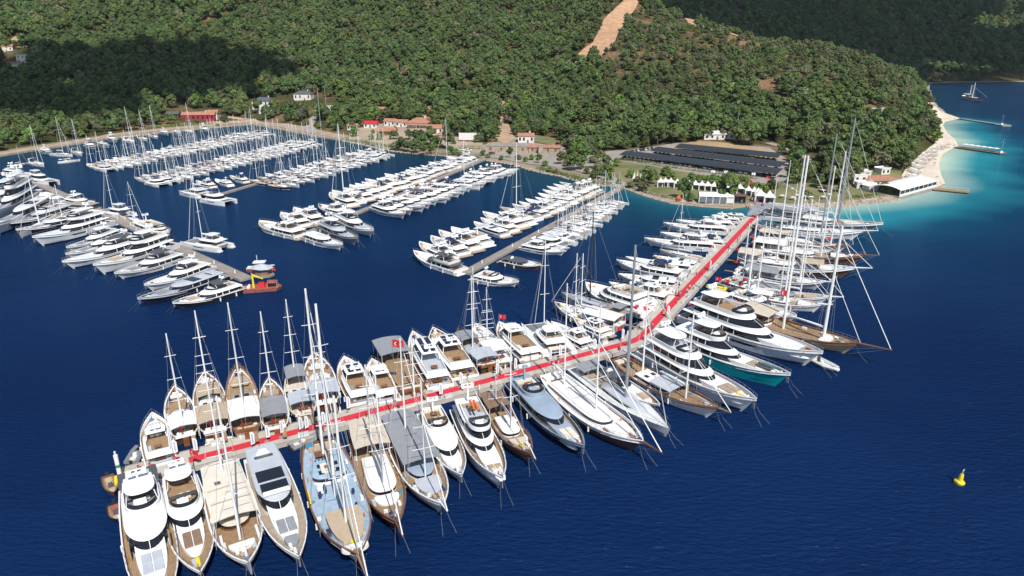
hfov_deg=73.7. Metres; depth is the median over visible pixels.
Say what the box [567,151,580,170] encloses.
pine tree
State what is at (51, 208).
motor yacht
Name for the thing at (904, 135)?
broadleaf tree
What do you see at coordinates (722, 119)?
pine tree
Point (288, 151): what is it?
sailing yacht
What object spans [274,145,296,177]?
sailing yacht
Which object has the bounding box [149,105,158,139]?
sailing yacht
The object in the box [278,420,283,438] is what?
feather banner
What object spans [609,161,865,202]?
park lawn
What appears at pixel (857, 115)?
pine tree
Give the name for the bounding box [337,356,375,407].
motor yacht
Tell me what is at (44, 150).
motor yacht
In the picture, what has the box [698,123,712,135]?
pine tree
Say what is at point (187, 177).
sailing yacht
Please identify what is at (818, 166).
broadleaf tree
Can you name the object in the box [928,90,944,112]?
point rocks
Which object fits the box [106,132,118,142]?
motor yacht
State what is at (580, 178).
shrubs
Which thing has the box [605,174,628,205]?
sailing yacht
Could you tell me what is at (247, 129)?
sailing yacht
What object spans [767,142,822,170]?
hill road
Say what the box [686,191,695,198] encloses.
garden shrub
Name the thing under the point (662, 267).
motor yacht
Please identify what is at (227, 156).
motor yacht
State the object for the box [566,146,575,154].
pine tree
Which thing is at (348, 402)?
feather banner
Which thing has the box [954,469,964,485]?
buoy
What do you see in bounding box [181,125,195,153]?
sailing yacht
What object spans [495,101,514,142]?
dirt gully
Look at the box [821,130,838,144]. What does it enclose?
pine tree
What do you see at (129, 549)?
wing door
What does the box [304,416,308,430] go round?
feather banner
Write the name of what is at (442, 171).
motor yacht
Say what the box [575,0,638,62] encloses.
clay slope
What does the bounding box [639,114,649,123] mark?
pine tree
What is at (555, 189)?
motor yacht
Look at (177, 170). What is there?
sailing yacht
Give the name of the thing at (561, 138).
pine tree
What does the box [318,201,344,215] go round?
motor yacht
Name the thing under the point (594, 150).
olive tree
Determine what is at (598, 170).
pine tree
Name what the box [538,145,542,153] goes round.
stone tower
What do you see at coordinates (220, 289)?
motor yacht
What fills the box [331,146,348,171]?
sailing yacht
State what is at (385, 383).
motor yacht
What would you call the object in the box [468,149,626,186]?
park road
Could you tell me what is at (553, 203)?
motor yacht
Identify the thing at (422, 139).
pine tree
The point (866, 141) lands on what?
pine tree
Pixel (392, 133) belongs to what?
pine tree
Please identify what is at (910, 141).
pine tree
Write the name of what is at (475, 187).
sailing yacht
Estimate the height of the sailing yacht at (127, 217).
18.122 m
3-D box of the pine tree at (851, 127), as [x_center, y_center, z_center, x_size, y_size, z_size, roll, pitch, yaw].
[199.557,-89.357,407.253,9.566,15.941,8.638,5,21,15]
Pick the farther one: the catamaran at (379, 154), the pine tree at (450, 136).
the pine tree at (450, 136)
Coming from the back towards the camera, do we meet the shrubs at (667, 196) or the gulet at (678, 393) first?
the shrubs at (667, 196)
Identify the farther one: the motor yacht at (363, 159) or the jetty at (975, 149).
the jetty at (975, 149)
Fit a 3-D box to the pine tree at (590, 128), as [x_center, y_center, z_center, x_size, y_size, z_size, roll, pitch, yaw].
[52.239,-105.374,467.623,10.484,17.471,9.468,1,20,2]
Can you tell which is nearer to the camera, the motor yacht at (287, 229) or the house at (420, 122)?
the motor yacht at (287, 229)
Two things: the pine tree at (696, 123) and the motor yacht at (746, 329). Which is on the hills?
the pine tree at (696, 123)
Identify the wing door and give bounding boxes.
[127,542,132,562]
[167,529,172,546]
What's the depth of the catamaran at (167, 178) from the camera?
352.86 m
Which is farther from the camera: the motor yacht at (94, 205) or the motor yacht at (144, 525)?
the motor yacht at (94, 205)
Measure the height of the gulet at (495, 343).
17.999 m
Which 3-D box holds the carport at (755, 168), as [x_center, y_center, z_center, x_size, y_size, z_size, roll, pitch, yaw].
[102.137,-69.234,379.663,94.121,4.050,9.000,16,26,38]
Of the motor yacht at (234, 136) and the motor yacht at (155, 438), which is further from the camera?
the motor yacht at (234, 136)
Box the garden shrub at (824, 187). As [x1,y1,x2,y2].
[820,185,827,191]
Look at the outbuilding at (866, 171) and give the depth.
351.41 m
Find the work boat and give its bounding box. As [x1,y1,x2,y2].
[246,255,274,271]
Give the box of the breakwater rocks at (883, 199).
[745,195,901,208]
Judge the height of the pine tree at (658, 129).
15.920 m
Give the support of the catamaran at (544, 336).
on the sea
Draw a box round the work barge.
[243,274,281,293]
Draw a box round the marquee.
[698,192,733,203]
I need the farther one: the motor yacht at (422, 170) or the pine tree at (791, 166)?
the motor yacht at (422, 170)
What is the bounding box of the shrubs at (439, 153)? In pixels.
[425,151,482,158]
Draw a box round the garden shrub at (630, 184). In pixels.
[626,181,634,187]
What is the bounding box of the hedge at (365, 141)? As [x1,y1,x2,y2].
[342,138,389,146]
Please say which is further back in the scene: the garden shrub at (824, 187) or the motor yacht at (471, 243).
the garden shrub at (824, 187)
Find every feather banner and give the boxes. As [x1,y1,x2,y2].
[171,440,177,458]
[191,438,197,455]
[249,432,254,447]
[264,425,269,442]
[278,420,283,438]
[297,417,302,433]
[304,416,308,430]
[321,412,325,427]
[345,397,349,412]
[393,389,396,404]
[438,383,442,398]
[458,372,462,387]
[496,363,498,377]
[513,358,516,372]
[547,349,551,362]
[559,345,561,358]
[591,339,596,352]
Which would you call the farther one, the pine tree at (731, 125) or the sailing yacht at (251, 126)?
the sailing yacht at (251, 126)
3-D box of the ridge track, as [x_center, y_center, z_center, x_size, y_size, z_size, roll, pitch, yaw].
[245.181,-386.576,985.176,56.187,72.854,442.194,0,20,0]
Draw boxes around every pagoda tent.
[656,178,664,186]
[662,177,668,186]
[667,178,673,186]
[673,178,678,187]
[691,180,698,189]
[697,181,705,189]
[703,181,710,190]
[709,181,715,190]
[736,184,743,193]
[743,186,752,194]
[753,189,765,202]
[762,190,775,202]
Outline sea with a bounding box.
[0,82,1023,575]
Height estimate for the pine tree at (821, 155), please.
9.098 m
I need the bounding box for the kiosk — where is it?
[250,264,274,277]
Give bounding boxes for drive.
[220,116,245,120]
[301,116,319,133]
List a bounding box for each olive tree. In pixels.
[266,111,274,117]
[390,142,399,148]
[563,159,569,165]
[566,133,581,146]
[588,155,597,162]
[589,147,597,153]
[594,161,603,168]
[637,181,648,190]
[717,128,726,134]
[802,137,818,151]
[804,190,812,197]
[817,122,834,134]
[836,165,855,179]
[840,151,860,163]
[850,163,864,172]
[867,132,892,144]
[872,151,891,165]
[900,162,911,168]
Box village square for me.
[349,124,482,153]
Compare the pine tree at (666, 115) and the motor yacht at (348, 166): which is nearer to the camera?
the motor yacht at (348, 166)
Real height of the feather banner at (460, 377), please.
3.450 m
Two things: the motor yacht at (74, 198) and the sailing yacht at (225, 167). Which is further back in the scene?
the sailing yacht at (225, 167)
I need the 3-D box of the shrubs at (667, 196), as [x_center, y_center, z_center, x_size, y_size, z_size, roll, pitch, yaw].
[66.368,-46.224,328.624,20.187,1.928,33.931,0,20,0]
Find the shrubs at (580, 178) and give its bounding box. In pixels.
[536,166,614,184]
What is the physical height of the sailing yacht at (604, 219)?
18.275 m
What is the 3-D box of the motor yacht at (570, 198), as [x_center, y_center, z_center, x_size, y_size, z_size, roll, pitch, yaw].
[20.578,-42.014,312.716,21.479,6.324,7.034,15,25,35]
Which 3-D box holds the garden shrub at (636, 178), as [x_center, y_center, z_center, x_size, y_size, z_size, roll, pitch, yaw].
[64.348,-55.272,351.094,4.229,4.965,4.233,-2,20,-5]
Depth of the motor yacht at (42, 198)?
278.23 m
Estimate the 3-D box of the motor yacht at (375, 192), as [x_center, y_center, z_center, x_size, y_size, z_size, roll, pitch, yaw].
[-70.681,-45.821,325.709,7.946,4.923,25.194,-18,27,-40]
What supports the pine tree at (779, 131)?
on the hills
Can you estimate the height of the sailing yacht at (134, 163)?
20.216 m
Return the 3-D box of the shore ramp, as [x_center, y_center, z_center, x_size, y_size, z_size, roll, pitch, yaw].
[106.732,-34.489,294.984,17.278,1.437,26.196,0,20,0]
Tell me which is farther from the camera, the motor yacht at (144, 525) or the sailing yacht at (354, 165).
the sailing yacht at (354, 165)
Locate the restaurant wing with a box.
[528,144,560,152]
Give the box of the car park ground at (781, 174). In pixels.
[584,143,792,183]
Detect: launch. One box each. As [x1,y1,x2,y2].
[101,471,117,495]
[106,498,118,523]
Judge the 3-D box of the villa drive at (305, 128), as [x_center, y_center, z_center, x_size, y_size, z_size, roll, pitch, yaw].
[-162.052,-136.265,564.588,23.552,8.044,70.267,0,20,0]
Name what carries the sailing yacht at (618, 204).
on the sea
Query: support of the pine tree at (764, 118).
on the hills
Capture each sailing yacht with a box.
[11,146,27,165]
[18,172,66,237]
[28,128,43,166]
[44,185,81,220]
[49,117,72,156]
[57,136,79,163]
[71,119,82,155]
[85,137,99,168]
[95,134,111,164]
[108,137,123,169]
[115,181,143,224]
[117,135,132,167]
[122,131,140,160]
[123,107,134,143]
[124,135,141,165]
[130,130,147,159]
[134,152,149,182]
[136,140,149,163]
[137,109,147,141]
[138,132,148,157]
[142,143,157,178]
[145,135,157,161]
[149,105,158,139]
[152,147,169,176]
[160,142,178,176]
[165,145,183,181]
[168,132,180,156]
[169,148,184,173]
[173,126,188,155]
[175,125,184,148]
[175,143,193,179]
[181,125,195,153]
[184,136,200,170]
[185,102,192,133]
[189,123,199,146]
[192,134,209,166]
[192,146,208,175]
[196,123,208,150]
[199,142,215,165]
[201,119,215,149]
[206,138,223,171]
[206,139,221,164]
[208,122,221,147]
[213,119,228,146]
[215,137,231,169]
[221,140,237,167]
[222,121,233,144]
[226,130,245,166]
[226,132,241,159]
[232,121,245,142]
[233,133,248,156]
[233,135,251,164]
[242,114,255,134]
[246,128,259,155]
[247,109,258,133]
[249,147,272,185]
[250,135,264,160]
[251,126,266,153]
[255,133,270,159]
[257,126,273,151]
[258,145,279,182]
[259,131,277,157]
[263,119,280,150]
[266,152,290,189]
[267,131,283,156]
[269,119,285,148]
[273,129,288,154]
[274,121,288,147]
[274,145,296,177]
[280,158,299,187]
[282,126,294,153]
[283,123,299,151]
[290,138,311,172]
[294,150,314,182]
[306,136,328,177]
[307,134,328,169]
[315,146,335,175]
[319,134,338,164]
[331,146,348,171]
[332,123,366,203]
[333,131,350,162]
[338,133,360,167]
[339,132,355,158]
[349,136,366,165]
[351,126,368,155]
[363,136,378,162]
[434,122,465,166]
[447,137,480,189]
[500,143,543,221]
[539,193,577,245]
[551,184,591,236]
[555,201,587,239]
[560,212,632,320]
[563,187,596,233]
[567,245,683,446]
[572,183,602,227]
[575,179,609,221]
[582,181,611,219]
[583,174,617,214]
[596,174,622,209]
[597,173,624,206]
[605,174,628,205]
[658,195,704,262]
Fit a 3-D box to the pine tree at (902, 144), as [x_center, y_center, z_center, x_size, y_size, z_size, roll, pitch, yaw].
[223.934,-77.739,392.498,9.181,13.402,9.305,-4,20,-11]
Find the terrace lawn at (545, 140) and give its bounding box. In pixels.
[535,135,559,144]
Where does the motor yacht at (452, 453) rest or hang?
on the sea
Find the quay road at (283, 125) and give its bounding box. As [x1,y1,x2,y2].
[0,119,351,153]
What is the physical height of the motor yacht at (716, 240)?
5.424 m
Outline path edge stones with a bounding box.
[625,187,733,208]
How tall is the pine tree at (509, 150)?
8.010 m
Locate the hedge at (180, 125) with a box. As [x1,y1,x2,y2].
[150,121,215,127]
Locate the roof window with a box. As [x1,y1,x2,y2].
[260,478,288,493]
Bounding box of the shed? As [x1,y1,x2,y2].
[165,111,180,117]
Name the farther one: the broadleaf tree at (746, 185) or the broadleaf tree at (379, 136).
the broadleaf tree at (379, 136)
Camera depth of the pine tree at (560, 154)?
397.28 m
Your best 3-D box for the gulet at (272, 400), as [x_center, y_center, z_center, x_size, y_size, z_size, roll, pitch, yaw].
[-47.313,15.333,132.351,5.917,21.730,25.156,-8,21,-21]
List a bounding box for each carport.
[620,150,782,173]
[650,147,786,166]
[674,143,782,157]
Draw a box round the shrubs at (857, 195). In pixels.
[844,191,895,197]
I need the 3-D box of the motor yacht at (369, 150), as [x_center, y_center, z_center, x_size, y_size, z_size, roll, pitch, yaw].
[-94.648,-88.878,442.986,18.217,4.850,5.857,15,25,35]
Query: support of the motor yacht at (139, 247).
on the sea
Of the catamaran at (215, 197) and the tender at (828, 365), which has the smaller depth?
the tender at (828, 365)
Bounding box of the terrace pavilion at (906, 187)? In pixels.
[872,176,936,198]
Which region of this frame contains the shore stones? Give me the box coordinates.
[342,139,616,186]
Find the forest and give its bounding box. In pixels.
[0,0,1023,145]
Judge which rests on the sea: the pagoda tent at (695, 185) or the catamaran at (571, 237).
the catamaran at (571, 237)
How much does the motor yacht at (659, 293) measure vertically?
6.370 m
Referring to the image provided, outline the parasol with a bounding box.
[633,303,652,316]
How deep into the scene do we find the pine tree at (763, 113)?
462.61 m
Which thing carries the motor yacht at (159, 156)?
on the sea
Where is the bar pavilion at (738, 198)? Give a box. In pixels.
[729,194,746,202]
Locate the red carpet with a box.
[188,218,754,462]
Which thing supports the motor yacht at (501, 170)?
on the sea
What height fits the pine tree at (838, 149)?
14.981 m
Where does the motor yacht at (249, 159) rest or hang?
on the sea
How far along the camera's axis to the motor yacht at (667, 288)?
197.69 m
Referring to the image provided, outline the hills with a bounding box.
[0,0,1023,207]
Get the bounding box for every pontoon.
[14,176,251,281]
[121,216,759,479]
[222,183,257,194]
[308,158,487,231]
[461,186,624,274]
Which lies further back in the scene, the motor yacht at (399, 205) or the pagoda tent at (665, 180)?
the pagoda tent at (665, 180)
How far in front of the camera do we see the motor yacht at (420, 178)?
357.90 m
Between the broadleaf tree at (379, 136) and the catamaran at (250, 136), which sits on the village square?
the broadleaf tree at (379, 136)
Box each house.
[1,44,15,51]
[10,62,21,67]
[15,54,27,62]
[207,110,219,119]
[346,123,358,129]
[363,121,379,127]
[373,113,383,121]
[377,127,397,135]
[383,118,395,125]
[395,119,408,126]
[406,116,430,127]
[428,124,442,132]
[437,132,444,139]
[517,131,534,142]
[701,130,726,139]
[725,131,750,139]
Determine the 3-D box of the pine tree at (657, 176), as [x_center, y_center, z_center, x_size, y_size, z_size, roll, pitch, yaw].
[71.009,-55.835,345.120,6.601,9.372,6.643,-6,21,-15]
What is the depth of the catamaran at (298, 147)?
458.98 m
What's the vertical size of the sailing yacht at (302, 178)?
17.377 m
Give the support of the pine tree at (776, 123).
on the hills
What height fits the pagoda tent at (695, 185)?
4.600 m
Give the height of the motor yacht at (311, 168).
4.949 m
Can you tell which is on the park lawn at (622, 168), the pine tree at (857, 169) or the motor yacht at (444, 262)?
the pine tree at (857, 169)
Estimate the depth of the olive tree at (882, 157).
369.61 m
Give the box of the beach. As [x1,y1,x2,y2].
[902,102,958,186]
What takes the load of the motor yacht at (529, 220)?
on the sea
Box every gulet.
[163,333,199,446]
[192,310,230,440]
[200,387,264,575]
[225,302,261,441]
[258,311,290,437]
[283,299,315,422]
[300,288,373,575]
[303,345,340,413]
[348,365,409,551]
[372,336,430,397]
[381,338,456,532]
[454,275,501,373]
[462,267,513,368]
[477,326,538,472]
[534,283,662,465]
[551,253,635,332]
[602,285,731,426]
[724,199,831,289]
[727,177,871,278]
[729,155,832,313]
[734,217,843,308]
[737,156,891,359]
[742,197,834,253]
[746,134,878,239]
[749,151,852,251]
[752,166,879,267]
[753,118,891,234]
[760,160,831,216]
[961,83,984,101]
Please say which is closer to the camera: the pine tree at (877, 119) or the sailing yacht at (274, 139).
the pine tree at (877, 119)
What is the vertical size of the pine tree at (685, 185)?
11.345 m
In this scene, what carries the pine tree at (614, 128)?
on the hills
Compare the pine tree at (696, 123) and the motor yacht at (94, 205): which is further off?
the pine tree at (696, 123)
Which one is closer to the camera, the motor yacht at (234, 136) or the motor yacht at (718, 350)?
the motor yacht at (718, 350)
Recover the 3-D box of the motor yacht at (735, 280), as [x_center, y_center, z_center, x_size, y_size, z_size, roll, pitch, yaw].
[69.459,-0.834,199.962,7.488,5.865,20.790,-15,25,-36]
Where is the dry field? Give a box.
[675,141,778,159]
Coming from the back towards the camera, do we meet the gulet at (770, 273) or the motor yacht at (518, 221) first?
the motor yacht at (518, 221)
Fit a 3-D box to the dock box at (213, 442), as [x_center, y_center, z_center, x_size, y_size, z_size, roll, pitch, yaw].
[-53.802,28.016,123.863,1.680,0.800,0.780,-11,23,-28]
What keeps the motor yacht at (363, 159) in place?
on the sea
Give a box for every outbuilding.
[848,172,868,183]
[854,180,875,188]
[862,183,882,191]
[864,169,871,175]
[874,166,891,174]
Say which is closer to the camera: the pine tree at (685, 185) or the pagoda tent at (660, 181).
the pine tree at (685, 185)
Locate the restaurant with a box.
[485,143,529,152]
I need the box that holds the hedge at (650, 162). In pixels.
[620,157,758,178]
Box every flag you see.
[189,449,197,467]
[392,339,403,381]
[614,326,621,340]
[778,290,789,307]
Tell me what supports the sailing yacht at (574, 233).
on the sea
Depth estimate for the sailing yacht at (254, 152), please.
440.86 m
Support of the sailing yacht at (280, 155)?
on the sea
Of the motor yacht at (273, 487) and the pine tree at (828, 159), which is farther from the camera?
the pine tree at (828, 159)
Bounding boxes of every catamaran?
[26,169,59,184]
[94,141,117,172]
[102,162,137,216]
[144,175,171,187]
[161,150,179,184]
[179,147,208,198]
[180,166,235,252]
[184,125,205,150]
[199,188,236,205]
[246,121,260,140]
[259,116,275,135]
[289,125,306,149]
[295,122,312,149]
[303,122,317,148]
[307,119,321,147]
[364,135,386,159]
[372,129,389,157]
[378,128,394,157]
[521,234,576,357]
[537,197,575,246]
[549,199,583,240]
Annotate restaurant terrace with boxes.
[483,136,575,167]
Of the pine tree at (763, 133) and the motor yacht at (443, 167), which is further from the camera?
the pine tree at (763, 133)
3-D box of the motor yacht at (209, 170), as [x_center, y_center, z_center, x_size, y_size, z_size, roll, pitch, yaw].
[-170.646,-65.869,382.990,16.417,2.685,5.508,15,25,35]
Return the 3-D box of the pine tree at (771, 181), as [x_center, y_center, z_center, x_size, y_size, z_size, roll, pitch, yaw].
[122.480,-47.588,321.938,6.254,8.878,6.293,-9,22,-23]
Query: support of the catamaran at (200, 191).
on the sea
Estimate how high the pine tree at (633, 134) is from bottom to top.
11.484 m
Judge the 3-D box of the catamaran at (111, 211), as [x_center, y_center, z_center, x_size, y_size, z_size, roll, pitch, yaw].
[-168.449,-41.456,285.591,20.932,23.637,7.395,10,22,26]
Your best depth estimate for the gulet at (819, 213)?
284.46 m
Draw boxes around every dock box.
[210,439,220,445]
[299,431,308,437]
[444,393,452,398]
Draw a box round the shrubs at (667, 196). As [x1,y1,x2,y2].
[625,186,674,198]
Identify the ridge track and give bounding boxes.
[684,18,737,35]
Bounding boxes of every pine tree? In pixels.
[221,114,227,120]
[294,112,300,121]
[388,130,398,139]
[395,136,404,146]
[403,140,410,147]
[404,129,410,139]
[410,139,419,151]
[411,129,421,137]
[417,133,429,144]
[419,144,426,151]
[424,125,436,141]
[432,135,441,143]
[442,128,454,148]
[460,119,476,132]
[473,132,483,140]
[480,122,493,142]
[489,127,496,138]
[506,146,512,154]
[535,153,542,162]
[553,123,560,133]
[556,151,565,160]
[559,122,569,135]
[559,134,564,141]
[561,120,574,137]
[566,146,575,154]
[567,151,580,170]
[568,123,584,135]
[577,155,587,168]
[581,121,594,135]
[581,145,591,157]
[586,135,593,146]
[591,130,601,136]
[591,167,603,178]
[592,137,598,146]
[593,126,600,134]
[594,150,605,161]
[598,121,608,129]
[601,126,609,134]
[601,155,611,164]
[601,163,610,173]
[602,138,610,147]
[608,131,622,149]
[612,122,621,131]
[618,122,626,132]
[621,135,630,148]
[624,123,636,139]
[629,129,637,138]
[632,137,639,146]
[634,121,648,140]
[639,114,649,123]
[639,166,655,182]
[642,136,650,146]
[649,122,661,142]
[650,123,666,144]
[651,168,658,179]
[652,111,671,124]
[658,118,667,125]
[660,111,671,122]
[665,122,683,142]
[670,106,684,121]
[671,115,690,139]
[676,177,693,197]
[679,129,688,142]
[688,117,694,130]
[691,121,700,127]
[691,125,702,140]
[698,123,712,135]
[699,109,711,116]
[700,114,718,131]
[713,112,728,128]
[716,171,739,197]
[718,117,733,131]
[729,120,744,139]
[730,121,742,142]
[737,126,752,144]
[739,114,752,123]
[744,120,761,144]
[748,117,766,140]
[752,109,770,122]
[759,115,769,137]
[760,129,767,138]
[767,116,786,139]
[767,178,778,191]
[774,128,783,139]
[777,142,786,152]
[784,163,793,172]
[785,138,797,150]
[787,169,803,183]
[788,147,795,154]
[789,125,798,133]
[789,145,806,162]
[789,159,798,165]
[790,125,801,140]
[791,131,798,138]
[794,121,804,127]
[796,128,801,141]
[797,160,817,173]
[798,123,818,139]
[801,121,819,132]
[803,115,813,124]
[804,165,815,180]
[804,171,813,182]
[806,135,817,149]
[812,117,825,125]
[812,173,825,187]
[817,134,825,146]
[818,109,836,121]
[819,150,824,164]
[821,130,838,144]
[821,164,837,184]
[822,150,835,160]
[823,153,846,168]
[825,143,848,155]
[827,118,841,126]
[827,136,844,148]
[834,124,855,140]
[836,111,850,124]
[837,179,849,189]
[840,125,854,143]
[840,140,849,150]
[846,110,863,123]
[846,155,861,166]
[848,136,866,150]
[852,147,867,161]
[852,166,863,173]
[856,124,881,136]
[857,129,868,138]
[863,139,871,151]
[863,159,873,166]
[865,114,885,128]
[865,140,883,159]
[875,134,892,150]
[878,127,897,142]
[879,181,888,190]
[880,120,890,127]
[881,141,901,153]
[890,133,901,143]
[890,149,902,166]
[897,141,911,153]
[897,146,914,169]
[905,137,917,145]
[910,144,920,154]
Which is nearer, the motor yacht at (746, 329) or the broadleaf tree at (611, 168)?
the motor yacht at (746, 329)
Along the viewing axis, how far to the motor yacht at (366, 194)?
314.63 m
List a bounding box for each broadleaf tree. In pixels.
[349,128,358,135]
[376,133,383,139]
[572,135,588,145]
[573,142,582,153]
[596,140,604,148]
[604,172,613,179]
[608,164,613,171]
[611,158,621,165]
[626,168,634,176]
[660,166,671,175]
[667,171,675,178]
[684,110,697,120]
[687,172,695,180]
[706,173,717,183]
[743,180,753,187]
[750,182,761,188]
[759,184,769,192]
[812,161,822,175]
[899,132,907,139]
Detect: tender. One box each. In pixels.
[123,444,142,464]
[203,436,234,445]
[287,432,318,450]
[705,284,727,291]
[810,356,839,370]
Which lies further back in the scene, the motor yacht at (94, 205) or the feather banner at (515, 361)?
the motor yacht at (94, 205)
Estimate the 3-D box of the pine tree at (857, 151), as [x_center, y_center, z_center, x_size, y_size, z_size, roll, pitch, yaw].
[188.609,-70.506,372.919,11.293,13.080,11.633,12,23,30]
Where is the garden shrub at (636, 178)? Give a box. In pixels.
[633,176,641,181]
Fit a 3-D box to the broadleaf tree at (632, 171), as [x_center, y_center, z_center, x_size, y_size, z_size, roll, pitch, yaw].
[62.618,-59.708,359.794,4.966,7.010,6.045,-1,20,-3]
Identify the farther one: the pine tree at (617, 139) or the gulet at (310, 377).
the pine tree at (617, 139)
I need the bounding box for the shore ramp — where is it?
[747,200,768,216]
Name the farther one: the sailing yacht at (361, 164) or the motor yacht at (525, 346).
the sailing yacht at (361, 164)
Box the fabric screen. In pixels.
[459,133,483,139]
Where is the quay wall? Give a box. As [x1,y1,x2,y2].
[0,123,340,156]
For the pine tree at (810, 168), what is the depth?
342.66 m
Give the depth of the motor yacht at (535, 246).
237.36 m
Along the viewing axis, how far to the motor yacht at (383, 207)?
288.33 m
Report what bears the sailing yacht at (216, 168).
on the sea
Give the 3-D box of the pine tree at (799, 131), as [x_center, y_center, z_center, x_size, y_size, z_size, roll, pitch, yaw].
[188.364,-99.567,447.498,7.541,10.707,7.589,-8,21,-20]
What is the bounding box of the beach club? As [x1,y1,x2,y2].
[862,175,899,186]
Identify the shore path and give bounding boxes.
[629,187,732,205]
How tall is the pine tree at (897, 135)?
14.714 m
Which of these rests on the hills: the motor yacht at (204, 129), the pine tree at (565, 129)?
the pine tree at (565, 129)
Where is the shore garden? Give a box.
[846,170,901,197]
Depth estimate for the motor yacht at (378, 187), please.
326.21 m
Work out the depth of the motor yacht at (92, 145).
464.64 m
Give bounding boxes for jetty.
[933,186,969,193]
[954,146,1006,154]
[959,118,1011,125]
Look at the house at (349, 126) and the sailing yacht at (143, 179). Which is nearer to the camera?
the sailing yacht at (143, 179)
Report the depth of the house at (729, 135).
447.58 m
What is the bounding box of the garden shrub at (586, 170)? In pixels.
[583,167,589,173]
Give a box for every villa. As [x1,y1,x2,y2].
[251,96,271,108]
[293,90,313,100]
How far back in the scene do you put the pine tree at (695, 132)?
440.12 m
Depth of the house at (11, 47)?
790.99 m
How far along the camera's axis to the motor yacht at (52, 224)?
264.58 m
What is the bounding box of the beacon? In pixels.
[113,451,124,484]
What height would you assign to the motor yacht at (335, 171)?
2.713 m
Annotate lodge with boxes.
[181,110,215,121]
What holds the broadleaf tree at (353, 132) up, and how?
on the village square
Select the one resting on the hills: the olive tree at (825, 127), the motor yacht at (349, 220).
the olive tree at (825, 127)
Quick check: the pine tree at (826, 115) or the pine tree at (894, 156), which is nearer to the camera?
the pine tree at (894, 156)
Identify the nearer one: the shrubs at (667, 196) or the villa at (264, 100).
the shrubs at (667, 196)
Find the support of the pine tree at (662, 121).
on the hills
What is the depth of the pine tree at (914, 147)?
411.26 m
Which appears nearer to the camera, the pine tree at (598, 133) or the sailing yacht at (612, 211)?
the sailing yacht at (612, 211)
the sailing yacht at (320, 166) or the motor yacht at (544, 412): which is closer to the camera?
the motor yacht at (544, 412)
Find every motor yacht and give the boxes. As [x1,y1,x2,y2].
[0,164,42,218]
[0,172,13,202]
[0,192,60,234]
[1,162,28,176]
[6,197,76,232]
[13,216,67,237]
[31,202,118,248]
[38,144,52,154]
[46,192,64,202]
[56,228,135,274]
[61,190,94,203]
[64,221,120,252]
[64,232,132,258]
[68,201,101,211]
[83,138,96,149]
[87,223,180,277]
[96,141,110,147]
[104,157,120,164]
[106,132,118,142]
[113,244,189,278]
[114,155,129,162]
[117,464,178,575]
[131,213,171,237]
[134,270,232,311]
[139,409,176,466]
[143,254,216,290]
[149,151,165,159]
[154,148,169,153]
[159,129,169,135]
[160,457,213,575]
[161,146,177,152]
[161,153,173,158]
[171,130,182,135]
[171,275,247,311]
[176,166,192,170]
[185,168,200,177]
[196,177,216,188]
[198,123,210,132]
[198,167,215,173]
[215,177,233,186]
[216,158,230,163]
[220,154,236,160]
[225,132,239,139]
[230,172,250,183]
[242,154,257,162]
[243,443,308,575]
[254,217,307,240]
[266,171,287,180]
[280,140,292,145]
[280,210,313,227]
[283,170,300,174]
[284,175,305,184]
[293,205,325,225]
[297,163,319,171]
[297,169,320,179]
[299,231,348,253]
[313,160,332,167]
[314,212,360,244]
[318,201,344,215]
[321,168,340,173]
[325,155,345,162]
[329,189,360,207]
[334,204,380,240]
[335,162,354,169]
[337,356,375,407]
[345,184,376,201]
[346,151,366,157]
[349,184,382,198]
[350,154,372,163]
[355,181,389,195]
[357,148,371,153]
[362,178,397,193]
[365,174,403,191]
[366,355,400,403]
[369,196,405,218]
[377,176,409,188]
[384,169,421,184]
[386,194,412,214]
[388,174,413,186]
[388,196,424,212]
[395,171,426,181]
[398,189,430,208]
[402,185,437,205]
[406,165,438,178]
[407,173,431,180]
[408,328,453,391]
[409,163,442,175]
[412,248,467,276]
[415,167,447,173]
[416,396,465,489]
[417,182,448,203]
[419,183,452,200]
[419,241,460,260]
[420,161,451,172]
[427,161,456,170]
[428,160,460,168]
[429,327,478,381]
[430,179,460,197]
[430,234,472,258]
[438,184,465,194]
[439,228,485,253]
[440,176,471,191]
[441,155,469,164]
[445,151,478,161]
[449,158,474,163]
[449,382,512,503]
[451,226,495,248]
[452,179,485,187]
[458,172,491,184]
[462,168,497,182]
[468,266,521,286]
[473,165,505,178]
[474,221,512,238]
[480,216,521,234]
[482,164,513,176]
[482,208,531,230]
[489,163,515,174]
[494,163,518,169]
[496,255,543,269]
[496,319,542,363]
[498,210,538,225]
[503,363,591,469]
[512,201,553,218]
[517,236,565,255]
[519,198,560,214]
[525,197,566,211]
[535,197,572,207]
[538,191,578,204]
[542,186,585,201]
[542,241,569,250]
[547,181,594,199]
[551,318,596,349]
[553,179,598,195]
[559,178,604,193]
[560,216,596,228]
[568,215,602,222]
[573,313,616,339]
[582,205,612,215]
[583,280,655,318]
[593,201,619,210]
[599,366,667,417]
[609,279,674,302]
[616,256,688,280]
[619,271,680,287]
[625,256,694,273]
[632,320,767,426]
[637,282,677,295]
[638,230,717,251]
[649,297,660,307]
[651,253,699,267]
[660,230,721,239]
[663,215,730,235]
[672,282,831,378]
[676,211,736,229]
[676,311,795,387]
[684,232,724,245]
[703,216,740,223]
[717,213,744,218]
[717,271,775,295]
[725,284,797,320]
[734,267,783,289]
[749,246,799,265]
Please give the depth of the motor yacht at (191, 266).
209.44 m
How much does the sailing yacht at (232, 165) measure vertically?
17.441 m
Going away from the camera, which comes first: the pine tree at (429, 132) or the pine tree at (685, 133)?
the pine tree at (685, 133)

